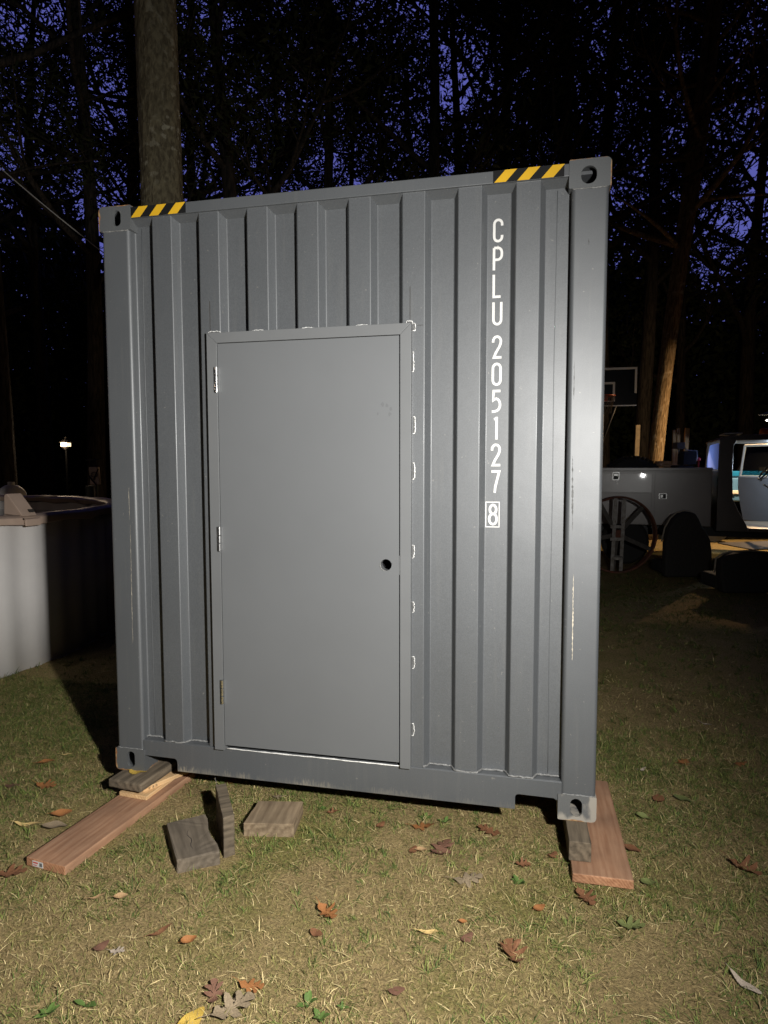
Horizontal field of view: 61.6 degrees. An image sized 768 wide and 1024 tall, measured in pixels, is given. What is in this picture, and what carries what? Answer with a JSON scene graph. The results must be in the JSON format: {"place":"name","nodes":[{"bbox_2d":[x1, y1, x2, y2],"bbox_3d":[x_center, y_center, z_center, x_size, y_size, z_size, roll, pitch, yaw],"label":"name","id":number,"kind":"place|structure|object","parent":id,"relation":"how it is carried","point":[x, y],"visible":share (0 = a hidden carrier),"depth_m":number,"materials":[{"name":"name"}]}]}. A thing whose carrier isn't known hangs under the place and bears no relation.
{"place":"outdoors","nodes":[
{"label":"outdoors","id":0,"kind":"place"},
{"bbox_2d":[0,167,103,252],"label":"cable","id":1,"kind":"object","parent":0,"point":[52,211],"visible":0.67,"depth_m":7.36,"materials":[{"name":"grey plastic"}]},
{"bbox_2d":[225,779,238,783],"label":"fallen leaf","id":2,"kind":"object","parent":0,"point":[231,781],"visible":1,"depth_m":3.52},
{"bbox_2d":[0,511,767,1023],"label":"ground","id":3,"kind":"structure","parent":0,"point":[608,659],"depth_m":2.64,"materials":[{"name":"plant"}]},
{"bbox_2d":[2,783,18,786],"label":"fallen leaf","id":4,"kind":"object","parent":3,"relation":"on","point":[9,785],"visible":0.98,"depth_m":3.48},
{"bbox_2d":[0,482,26,494],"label":"pool filter","id":5,"kind":"object","parent":3,"relation":"on","point":[10,488],"visible":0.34,"depth_m":9.60,"materials":[{"name":"white plastic"}]},
{"bbox_2d":[0,864,26,876],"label":"oak leaf","id":6,"kind":"object","parent":3,"relation":"on","point":[13,871],"visible":1,"depth_m":2.74,"materials":[{"name":"plant"}]},
{"bbox_2d":[9,820,40,826],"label":"fallen leaf","id":7,"kind":"object","parent":3,"relation":"on","point":[24,824],"visible":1,"depth_m":3.10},
{"bbox_2d":[32,779,55,788],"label":"oak leaf","id":8,"kind":"object","parent":3,"relation":"on","point":[47,784],"visible":1,"depth_m":3.48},
{"bbox_2d":[37,759,54,762],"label":"fallen leaf","id":9,"kind":"object","parent":3,"relation":"on","point":[46,760],"visible":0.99,"depth_m":3.77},
{"bbox_2d":[33,1002,59,1017],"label":"weed","id":10,"kind":"object","parent":3,"relation":"on","point":[52,1007],"visible":1,"depth_m":2.04,"materials":[{"name":"green plant"}]},
{"bbox_2d":[42,820,66,827],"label":"fallen leaf","id":11,"kind":"object","parent":3,"relation":"on","point":[54,824],"visible":1,"depth_m":3.10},
{"bbox_2d":[0,493,114,677],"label":"garden pool","id":12,"kind":"structure","parent":3,"relation":"on","point":[56,580],"depth_m":5.78,"materials":[{"name":"white metal"}]},
{"bbox_2d":[34,495,56,497],"bbox_3d":[-4.304,-0.195,8.196,0.020,0.020,0.409,1,4,11],"label":"pole","id":13,"kind":"object","parent":12,"relation":"on","point":[45,496],"visible":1,"depth_m":8.16,"materials":[{"name":"brown plastic"}]},
{"bbox_2d":[51,809,71,815],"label":"fallen leaf","id":14,"kind":"object","parent":3,"relation":"on","point":[60,812],"visible":1,"depth_m":3.20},
{"bbox_2d":[0,1,126,331],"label":"oak tree","id":15,"kind":"object","parent":3,"relation":"on","point":[19,306],"visible":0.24,"depth_m":20.76,"materials":[{"name":"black plant"}]},
{"bbox_2d":[59,437,72,495],"bbox_3d":[-5.898,-0.256,12.011,0.250,2.291,0.250,1,4,13],"label":"lit lantern","id":16,"kind":"object","parent":3,"relation":"on","point":[65,442],"visible":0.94,"depth_m":11.94,"materials":[{"name":"black"}]},
{"bbox_2d":[74,999,96,1006],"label":"weed","id":17,"kind":"object","parent":3,"relation":"on","point":[82,1002],"visible":1,"depth_m":2.07,"materials":[{"name":"green plant"}]},
{"bbox_2d":[83,893,104,898],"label":"fallen leaf","id":18,"kind":"object","parent":3,"relation":"on","point":[96,896],"visible":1,"depth_m":2.58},
{"bbox_2d":[85,459,103,496],"bbox_3d":[-4.250,0.142,9.481,0.261,1.850,0.100,0,4,0],"label":"bird feeder","id":19,"kind":"object","parent":3,"relation":"on","point":[94,476],"visible":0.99,"depth_m":9.41,"materials":[{"name":"brown"}]},
{"bbox_2d":[0,0,189,494],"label":"oak tree","id":20,"kind":"object","parent":3,"relation":"on","point":[45,437],"visible":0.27,"depth_m":21.29,"materials":[{"name":"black plant"}]},
{"bbox_2d":[93,940,108,950],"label":"fallen leaf","id":21,"kind":"object","parent":3,"relation":"on","point":[100,946],"visible":1,"depth_m":2.31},
{"bbox_2d":[27,773,197,874],"bbox_3d":[-1.223,1.474,3.423,0.219,0.040,1.403,1,4,19],"label":"plank","id":22,"kind":"object","parent":3,"relation":"on","point":[76,844],"visible":0.63,"depth_m":3.00,"materials":[{"name":"brown wood"}]},
{"bbox_2d":[120,780,172,799],"bbox_3d":[-1.233,1.441,3.454,0.166,0.021,0.341,1,4,18],"label":"pine block","id":23,"kind":"object","parent":22,"relation":"on","point":[146,795],"visible":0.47,"depth_m":3.31,"materials":[{"name":"wood"}]},
{"bbox_2d":[142,767,188,791],"bbox_3d":[-1.183,1.419,3.478,0.137,0.022,0.332,3,5,40],"label":"pine block","id":24,"kind":"object","parent":23,"relation":"on","point":[175,773],"visible":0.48,"depth_m":3.43,"materials":[{"name":"beige"}]},
{"bbox_2d":[109,757,177,791],"bbox_3d":[-1.251,1.383,3.505,0.206,0.046,0.461,1,4,19],"label":"weathered block","id":25,"kind":"object","parent":24,"relation":"on","point":[142,781],"depth_m":3.34,"materials":[{"name":"grey wood"}]},
{"bbox_2d":[129,769,146,773],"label":"fallen leaf","id":26,"kind":"object","parent":25,"relation":"on","point":[131,771],"visible":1,"depth_m":3.38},
{"bbox_2d":[107,946,124,954],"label":"oak leaf","id":27,"kind":"object","parent":3,"relation":"on","point":[115,951],"visible":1,"depth_m":2.29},
{"bbox_2d":[113,892,127,898],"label":"fallen leaf","id":28,"kind":"object","parent":3,"relation":"on","point":[119,895],"visible":1,"depth_m":2.58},
{"bbox_2d":[0,0,271,487],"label":"oak tree","id":29,"kind":"object","parent":3,"relation":"on","point":[8,469],"visible":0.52,"depth_m":10.81,"materials":[{"name":"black plant"}]},
{"bbox_2d":[0,0,272,242],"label":"oak tree","id":30,"kind":"object","parent":3,"relation":"on","point":[71,83],"visible":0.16,"depth_m":17.90,"materials":[{"name":"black plant"}]},
{"bbox_2d":[143,923,171,936],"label":"fallen leaf","id":31,"kind":"object","parent":3,"relation":"on","point":[162,930],"visible":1,"depth_m":2.39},
{"bbox_2d":[134,0,182,205],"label":"oak tree","id":32,"kind":"object","parent":3,"relation":"on","point":[158,97],"visible":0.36,"depth_m":6.91,"materials":[{"name":"brown plant"}]},
{"bbox_2d":[0,0,364,497],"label":"oak tree","id":33,"kind":"object","parent":3,"relation":"on","point":[96,445],"visible":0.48,"depth_m":13.12,"materials":[{"name":"green plant"}]},
{"bbox_2d":[0,0,367,254],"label":"oak tree","id":34,"kind":"object","parent":3,"relation":"on","point":[254,185],"visible":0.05,"depth_m":21.89,"materials":[{"name":"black plant"}]},
{"bbox_2d":[178,935,196,942],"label":"fallen leaf","id":35,"kind":"object","parent":3,"relation":"on","point":[187,938],"visible":1,"depth_m":2.34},
{"bbox_2d":[178,1006,204,1023],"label":"fallen leaf","id":36,"kind":"object","parent":3,"relation":"on","point":[192,1016],"visible":0.92,"depth_m":2.01,"materials":[{"name":"plant"}]},
{"bbox_2d":[166,814,219,873],"bbox_3d":[-0.866,1.498,2.912,0.185,0.069,0.339,-2,5,-26],"label":"weathered block","id":37,"kind":"object","parent":3,"relation":"on","point":[191,841],"depth_m":2.85,"materials":[{"name":"grey wood"}]},
{"bbox_2d":[204,978,223,1007],"bbox_3d":[-0.546,1.567,2.094,0.067,0.020,0.116,-3,5,-32],"label":"oak leaf","id":38,"kind":"object","parent":3,"relation":"on","point":[213,988],"visible":1,"depth_m":2.11,"materials":[{"name":"plant"}]},
{"bbox_2d":[214,777,234,857],"bbox_3d":[-0.743,1.412,2.997,0.057,0.227,0.324,-2,4,-21],"label":"weathered block","id":39,"kind":"object","parent":3,"relation":"on","point":[225,818],"depth_m":2.88,"materials":[{"name":"grey wood"}]},
{"bbox_2d":[197,990,254,1018],"bbox_3d":[-0.490,1.568,2.036,0.176,0.029,0.102,-7,8,-61],"label":"oak leaf","id":40,"kind":"object","parent":3,"relation":"on","point":[240,1000],"visible":1,"depth_m":2.06,"materials":[{"name":"plant"}]},
{"bbox_2d":[18,0,465,200],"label":"oak tree","id":41,"kind":"object","parent":3,"relation":"on","point":[328,166],"visible":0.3,"depth_m":15.29,"materials":[{"name":"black plant"}]},
{"bbox_2d":[231,976,263,992],"bbox_3d":[-0.448,1.562,2.143,0.106,0.032,0.064,3,5,34],"label":"oak leaf","id":42,"kind":"object","parent":3,"relation":"on","point":[253,986],"visible":1,"depth_m":2.13,"materials":[{"name":"plant"}]},
{"bbox_2d":[0,0,530,221],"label":"oak tree","id":43,"kind":"object","parent":3,"relation":"on","point":[228,148],"visible":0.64,"depth_m":11.87,"materials":[{"name":"green plant"}]},
{"bbox_2d":[244,801,302,836],"bbox_3d":[-0.530,1.483,3.115,0.237,0.068,0.223,0,4,5],"label":"weathered block","id":44,"kind":"object","parent":3,"relation":"on","point":[273,818],"depth_m":3.05,"materials":[{"name":"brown wood"}]},
{"bbox_2d":[296,990,316,1007],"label":"weed","id":45,"kind":"object","parent":3,"relation":"on","point":[308,997],"visible":1,"depth_m":2.08,"materials":[{"name":"green plant"}]},
{"bbox_2d":[179,0,440,195],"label":"oak tree","id":46,"kind":"object","parent":3,"relation":"on","point":[275,178],"visible":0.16,"depth_m":19.21,"materials":[{"name":"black plant"}]},
{"bbox_2d":[310,928,321,935],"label":"fallen leaf","id":47,"kind":"object","parent":3,"relation":"on","point":[314,932],"visible":1,"depth_m":2.38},
{"bbox_2d":[313,1008,329,1021],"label":"weed","id":48,"kind":"object","parent":3,"relation":"on","point":[321,1015],"visible":0.99,"depth_m":2.03,"materials":[{"name":"green plant"}]},
{"bbox_2d":[316,897,337,917],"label":"oak leaf","id":49,"kind":"object","parent":3,"relation":"on","point":[325,910],"visible":1,"depth_m":2.49,"materials":[{"name":"plant"}]},
{"bbox_2d":[327,807,338,812],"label":"oak leaf","id":50,"kind":"object","parent":3,"relation":"on","point":[332,811],"visible":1,"depth_m":3.21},
{"bbox_2d":[253,0,427,191],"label":"oak tree","id":51,"kind":"object","parent":3,"relation":"on","point":[342,152],"visible":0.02,"depth_m":23.00,"materials":[{"name":"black plant"}]},
{"bbox_2d":[337,1001,348,1009],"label":"weed","id":52,"kind":"object","parent":3,"relation":"on","point":[341,1005],"visible":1,"depth_m":2.06,"materials":[{"name":"green plant"}]},
{"bbox_2d":[376,821,384,826],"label":"fallen leaf","id":53,"kind":"object","parent":3,"relation":"on","point":[382,823],"visible":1,"depth_m":3.10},
{"bbox_2d":[0,149,767,498],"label":"woods","id":54,"kind":"object","parent":3,"relation":"on","point":[712,381],"visible":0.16,"depth_m":27.56,"materials":[{"name":"grey plant"}]},
{"bbox_2d":[384,986,404,994],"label":"fallen leaf","id":55,"kind":"object","parent":3,"relation":"on","point":[394,991],"visible":1,"depth_m":2.12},
{"bbox_2d":[409,845,416,852],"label":"fallen leaf","id":56,"kind":"object","parent":3,"relation":"on","point":[412,850],"visible":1,"depth_m":2.90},
{"bbox_2d":[415,846,426,850],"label":"fallen leaf","id":57,"kind":"object","parent":3,"relation":"on","point":[419,848],"visible":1,"depth_m":2.90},
{"bbox_2d":[412,822,433,830],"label":"oak leaf","id":58,"kind":"object","parent":3,"relation":"on","point":[422,825],"visible":1,"depth_m":3.08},
{"bbox_2d":[413,928,441,933],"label":"fallen leaf","id":59,"kind":"object","parent":3,"relation":"on","point":[430,931],"visible":1,"depth_m":2.38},
{"bbox_2d":[427,839,453,854],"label":"oak leaf","id":60,"kind":"object","parent":3,"relation":"on","point":[443,846],"visible":1,"depth_m":2.91,"materials":[{"name":"plant"}]},
{"bbox_2d":[437,816,451,822],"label":"weed","id":61,"kind":"object","parent":3,"relation":"on","point":[446,819],"visible":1,"depth_m":3.14,"materials":[{"name":"green plant"}]},
{"bbox_2d":[226,0,671,185],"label":"oak tree","id":62,"kind":"object","parent":3,"relation":"on","point":[433,98],"visible":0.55,"depth_m":13.37,"materials":[{"name":"green plant"}]},
{"bbox_2d":[444,872,482,887],"bbox_3d":[0.334,1.528,2.696,0.153,0.030,0.090,1,4,20],"label":"oak leaf","id":63,"kind":"object","parent":3,"relation":"on","point":[467,879],"visible":1,"depth_m":2.68,"materials":[{"name":"plant"}]},
{"bbox_2d":[460,932,472,941],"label":"fallen leaf","id":64,"kind":"object","parent":3,"relation":"on","point":[467,936],"visible":1,"depth_m":2.35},
{"bbox_2d":[478,824,505,835],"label":"oak leaf","id":65,"kind":"object","parent":3,"relation":"on","point":[487,829],"visible":1,"depth_m":3.04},
{"bbox_2d":[315,0,695,199],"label":"oak tree","id":66,"kind":"object","parent":3,"relation":"on","point":[455,75],"visible":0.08,"depth_m":20.64,"materials":[{"name":"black plant"}]},
{"bbox_2d":[500,938,526,967],"bbox_3d":[0.468,1.547,2.263,0.092,0.034,0.159,-2,4,-25],"label":"oak leaf","id":67,"kind":"object","parent":3,"relation":"on","point":[510,948],"visible":1,"depth_m":2.29,"materials":[{"name":"plant"}]},
{"bbox_2d":[314,0,713,260],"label":"oak tree","id":68,"kind":"object","parent":3,"relation":"on","point":[548,78],"visible":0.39,"depth_m":15.46,"materials":[{"name":"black plant"}]},
{"bbox_2d":[511,874,524,883],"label":"weed","id":69,"kind":"object","parent":3,"relation":"on","point":[515,879],"visible":1,"depth_m":2.68,"materials":[{"name":"green plant"}]},
{"bbox_2d":[512,857,530,866],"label":"oak leaf","id":70,"kind":"object","parent":3,"relation":"on","point":[525,863],"visible":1,"depth_m":2.79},
{"bbox_2d":[420,2,639,366],"bbox_3d":[6.189,-10.091,26.709,9.177,20.168,11.197,3,5,34],"label":"oak tree","id":71,"kind":"object","parent":3,"relation":"on","point":[596,155],"depth_m":24.66,"materials":[{"name":"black plant"}]},
{"bbox_2d":[532,904,544,910],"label":"fallen leaf","id":72,"kind":"object","parent":3,"relation":"on","point":[539,907],"visible":1,"depth_m":2.51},
{"bbox_2d":[548,851,557,857],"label":"oak leaf","id":73,"kind":"object","parent":3,"relation":"on","point":[554,853],"visible":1,"depth_m":2.85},
{"bbox_2d":[387,0,767,466],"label":"oak tree","id":74,"kind":"object","parent":3,"relation":"on","point":[606,442],"visible":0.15,"depth_m":20.08,"materials":[{"name":"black plant"}]},
{"bbox_2d":[573,880,595,904],"bbox_3d":[0.808,1.524,2.582,0.078,0.031,0.125,1,4,8],"label":"oak leaf","id":75,"kind":"object","parent":3,"relation":"on","point":[587,897],"visible":1,"depth_m":2.57,"materials":[{"name":"plant"}]},
{"bbox_2d":[416,0,767,222],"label":"oak tree","id":76,"kind":"object","parent":3,"relation":"on","point":[571,145],"visible":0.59,"depth_m":14.22,"materials":[{"name":"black plant"}]},
{"bbox_2d":[570,780,633,889],"bbox_3d":[0.993,1.495,3.074,0.244,0.040,0.856,1,4,12],"label":"plank","id":77,"kind":"object","parent":3,"relation":"on","point":[608,865],"visible":0.58,"depth_m":2.81,"materials":[{"name":"brown wood"}]},
{"bbox_2d":[563,820,590,861],"bbox_3d":[0.879,1.440,2.960,0.093,0.088,0.421,1,4,11],"label":"weathered block","id":78,"kind":"object","parent":77,"relation":"on","point":[578,840],"depth_m":2.77,"materials":[{"name":"grey wood"}]},
{"bbox_2d":[98,156,611,822],"bbox_3d":[0.422,-0.270,5.992,2.442,2.896,6.097,1,4,13],"label":"shipping container","id":79,"kind":"object","parent":78,"relation":"on","point":[356,450],"visible":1,"depth_m":3.03,"materials":[{"name":"metal"}]},
{"bbox_2d":[214,335,399,761],"bbox_3d":[-0.368,0.188,3.105,0.912,2.000,0.068,1,4,13],"label":"door","id":80,"kind":"structure","parent":79,"relation":"in","point":[309,430],"depth_m":3.09,"materials":[{"name":"grey paint"}]},
{"bbox_2d":[441,0,767,539],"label":"oak tree","id":81,"kind":"object","parent":3,"relation":"on","point":[691,202],"visible":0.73,"depth_m":14.53,"materials":[{"name":"beige plant"}]},
{"bbox_2d":[470,0,767,457],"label":"oak tree","id":82,"kind":"object","parent":3,"relation":"on","point":[653,280],"visible":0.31,"depth_m":18.63,"materials":[{"name":"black plant"}]},
{"bbox_2d":[603,367,636,441],"bbox_3d":[4.756,-1.216,14.303,1.220,3.852,1.261,-2,5,-27],"label":"basketball hoop","id":83,"kind":"object","parent":3,"relation":"on","point":[620,386],"visible":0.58,"depth_m":13.91,"materials":[{"name":"black"}]},
{"bbox_2d":[609,915,644,928],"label":"oak leaf","id":84,"kind":"object","parent":3,"relation":"on","point":[630,923],"visible":1,"depth_m":2.42,"materials":[{"name":"plant"}]},
{"bbox_2d":[600,496,656,572],"bbox_3d":[3.771,0.370,10.343,1.252,1.252,0.299,0,4,0],"label":"iron wheel","id":85,"kind":"object","parent":3,"relation":"on","point":[615,536],"visible":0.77,"depth_m":10.35,"materials":[{"name":"black metal"}]},
{"bbox_2d":[624,844,640,851],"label":"fallen leaf","id":86,"kind":"object","parent":3,"relation":"on","point":[631,847],"visible":0.82,"depth_m":2.90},
{"bbox_2d":[503,0,767,261],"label":"oak tree","id":87,"kind":"object","parent":3,"relation":"on","point":[765,152],"visible":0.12,"depth_m":21.54,"materials":[{"name":"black plant"}]},
{"bbox_2d":[634,425,639,455],"bbox_3d":[5.803,-0.665,14.864,0.100,2.670,0.040,0,5,0],"label":"leaning board","id":88,"kind":"object","parent":3,"relation":"on","point":[637,440],"visible":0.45,"depth_m":14.76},
{"bbox_2d":[636,812,649,818],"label":"fallen leaf","id":89,"kind":"object","parent":3,"relation":"on","point":[642,814],"visible":1,"depth_m":3.17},
{"bbox_2d":[638,878,656,884],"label":"fallen leaf","id":90,"kind":"object","parent":3,"relation":"on","point":[644,880],"visible":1,"depth_m":2.67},
{"bbox_2d":[653,794,664,801],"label":"fallen leaf","id":91,"kind":"object","parent":3,"relation":"on","point":[658,796],"visible":0.99,"depth_m":3.33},
{"bbox_2d":[588,4,767,510],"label":"oak tree","id":92,"kind":"object","parent":3,"relation":"on","point":[749,319],"visible":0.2,"depth_m":24.18,"materials":[{"name":"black plant"}]},
{"bbox_2d":[651,510,711,576],"bbox_3d":[4.655,0.465,10.129,0.752,1.028,0.640,0,4,0],"label":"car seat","id":93,"kind":"object","parent":3,"relation":"on","point":[686,548],"visible":0.95,"depth_m":9.82,"materials":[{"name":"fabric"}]},
{"bbox_2d":[673,794,691,801],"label":"fallen leaf","id":94,"kind":"object","parent":3,"relation":"on","point":[680,797],"visible":1,"depth_m":3.34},
{"bbox_2d":[677,758,689,764],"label":"oak leaf","id":95,"kind":"object","parent":3,"relation":"on","point":[683,761],"visible":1,"depth_m":3.75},
{"bbox_2d":[601,428,767,563],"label":"service truck","id":96,"kind":"object","parent":3,"relation":"on","point":[663,495],"visible":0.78,"depth_m":11.12,"materials":[{"name":"grey paint"}]},
{"bbox_2d":[604,456,658,467],"bbox_3d":[4.660,-0.476,12.151,1.166,1.166,0.400,0,4,0],"label":"tractor tyre","id":97,"kind":"object","parent":96,"relation":"on","point":[632,462],"visible":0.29,"depth_m":11.94,"materials":[{"name":"black rubber"}]},
{"bbox_2d":[654,461,671,466],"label":"timber offcuts","id":98,"kind":"object","parent":96,"relation":"on","point":[664,463],"visible":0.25,"depth_m":12.52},
{"bbox_2d":[672,430,675,464],"bbox_3d":[5.630,-0.764,12.528,0.062,1.658,0.040,-1,4,0],"label":"upright board","id":99,"kind":"object","parent":96,"relation":"attached to","point":[673,450],"visible":0.45,"depth_m":12.48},
{"bbox_2d":[676,428,679,464],"bbox_3d":[5.707,-0.780,12.527,0.069,1.689,0.040,-1,4,0],"label":"upright board","id":100,"kind":"object","parent":96,"relation":"attached to","point":[677,434],"visible":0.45,"depth_m":12.47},
{"bbox_2d":[671,442,697,467],"bbox_3d":[5.588,-0.592,11.989,0.406,1.400,0.280,0,4,0],"label":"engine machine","id":101,"kind":"object","parent":96,"relation":"on","point":[687,458],"visible":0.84,"depth_m":11.84,"materials":[{"name":"blue"}]},
{"bbox_2d":[683,428,689,450],"bbox_3d":[5.846,-0.780,12.527,0.081,1.690,0.040,2,4,0],"label":"upright board","id":102,"kind":"object","parent":96,"relation":"attached to","point":[686,435],"visible":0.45,"depth_m":12.46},
{"bbox_2d":[601,0,767,450],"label":"oak tree","id":103,"kind":"object","parent":3,"relation":"on","point":[683,349],"visible":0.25,"depth_m":23.31,"materials":[{"name":"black plant"}]},
{"bbox_2d":[671,0,767,97],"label":"oak tree","id":104,"kind":"object","parent":3,"relation":"on","point":[743,24],"visible":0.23,"depth_m":18.01,"materials":[{"name":"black plant"}]},
{"bbox_2d":[700,550,767,592],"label":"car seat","id":105,"kind":"object","parent":3,"relation":"on","point":[740,571],"visible":1,"depth_m":8.59,"materials":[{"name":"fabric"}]},
{"bbox_2d":[718,541,767,549],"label":"plywood sheet","id":106,"kind":"object","parent":105,"relation":"on","point":[756,545],"visible":1,"depth_m":8.96,"materials":[{"name":"wood"}]},
{"bbox_2d":[729,760,746,765],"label":"oak leaf","id":107,"kind":"object","parent":3,"relation":"on","point":[739,763],"visible":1,"depth_m":3.72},
{"bbox_2d":[708,452,767,541],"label":"turquoise pickup","id":108,"kind":"object","parent":3,"relation":"on","point":[755,464],"visible":0.27,"depth_m":15.07,"materials":[{"name":"blue paint"}]},
{"bbox_2d":[718,849,761,874],"bbox_3d":[1.544,1.506,2.775,0.105,0.037,0.162,-1,4,-15],"label":"oak leaf","id":109,"kind":"object","parent":3,"relation":"on","point":[753,867],"visible":1,"depth_m":2.76,"materials":[{"name":"plant"}]},
{"bbox_2d":[724,962,761,993],"bbox_3d":[1.193,1.559,2.147,0.027,0.023,0.137,-6,5,-25],"label":"fallen leaf","id":110,"kind":"object","parent":3,"relation":"on","point":[740,981],"visible":1,"depth_m":2.14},
{"bbox_2d":[0,0,767,362],"label":"sky","id":111,"kind":"structure","parent":0,"point":[753,172],"materials":[{"name":"blue"}]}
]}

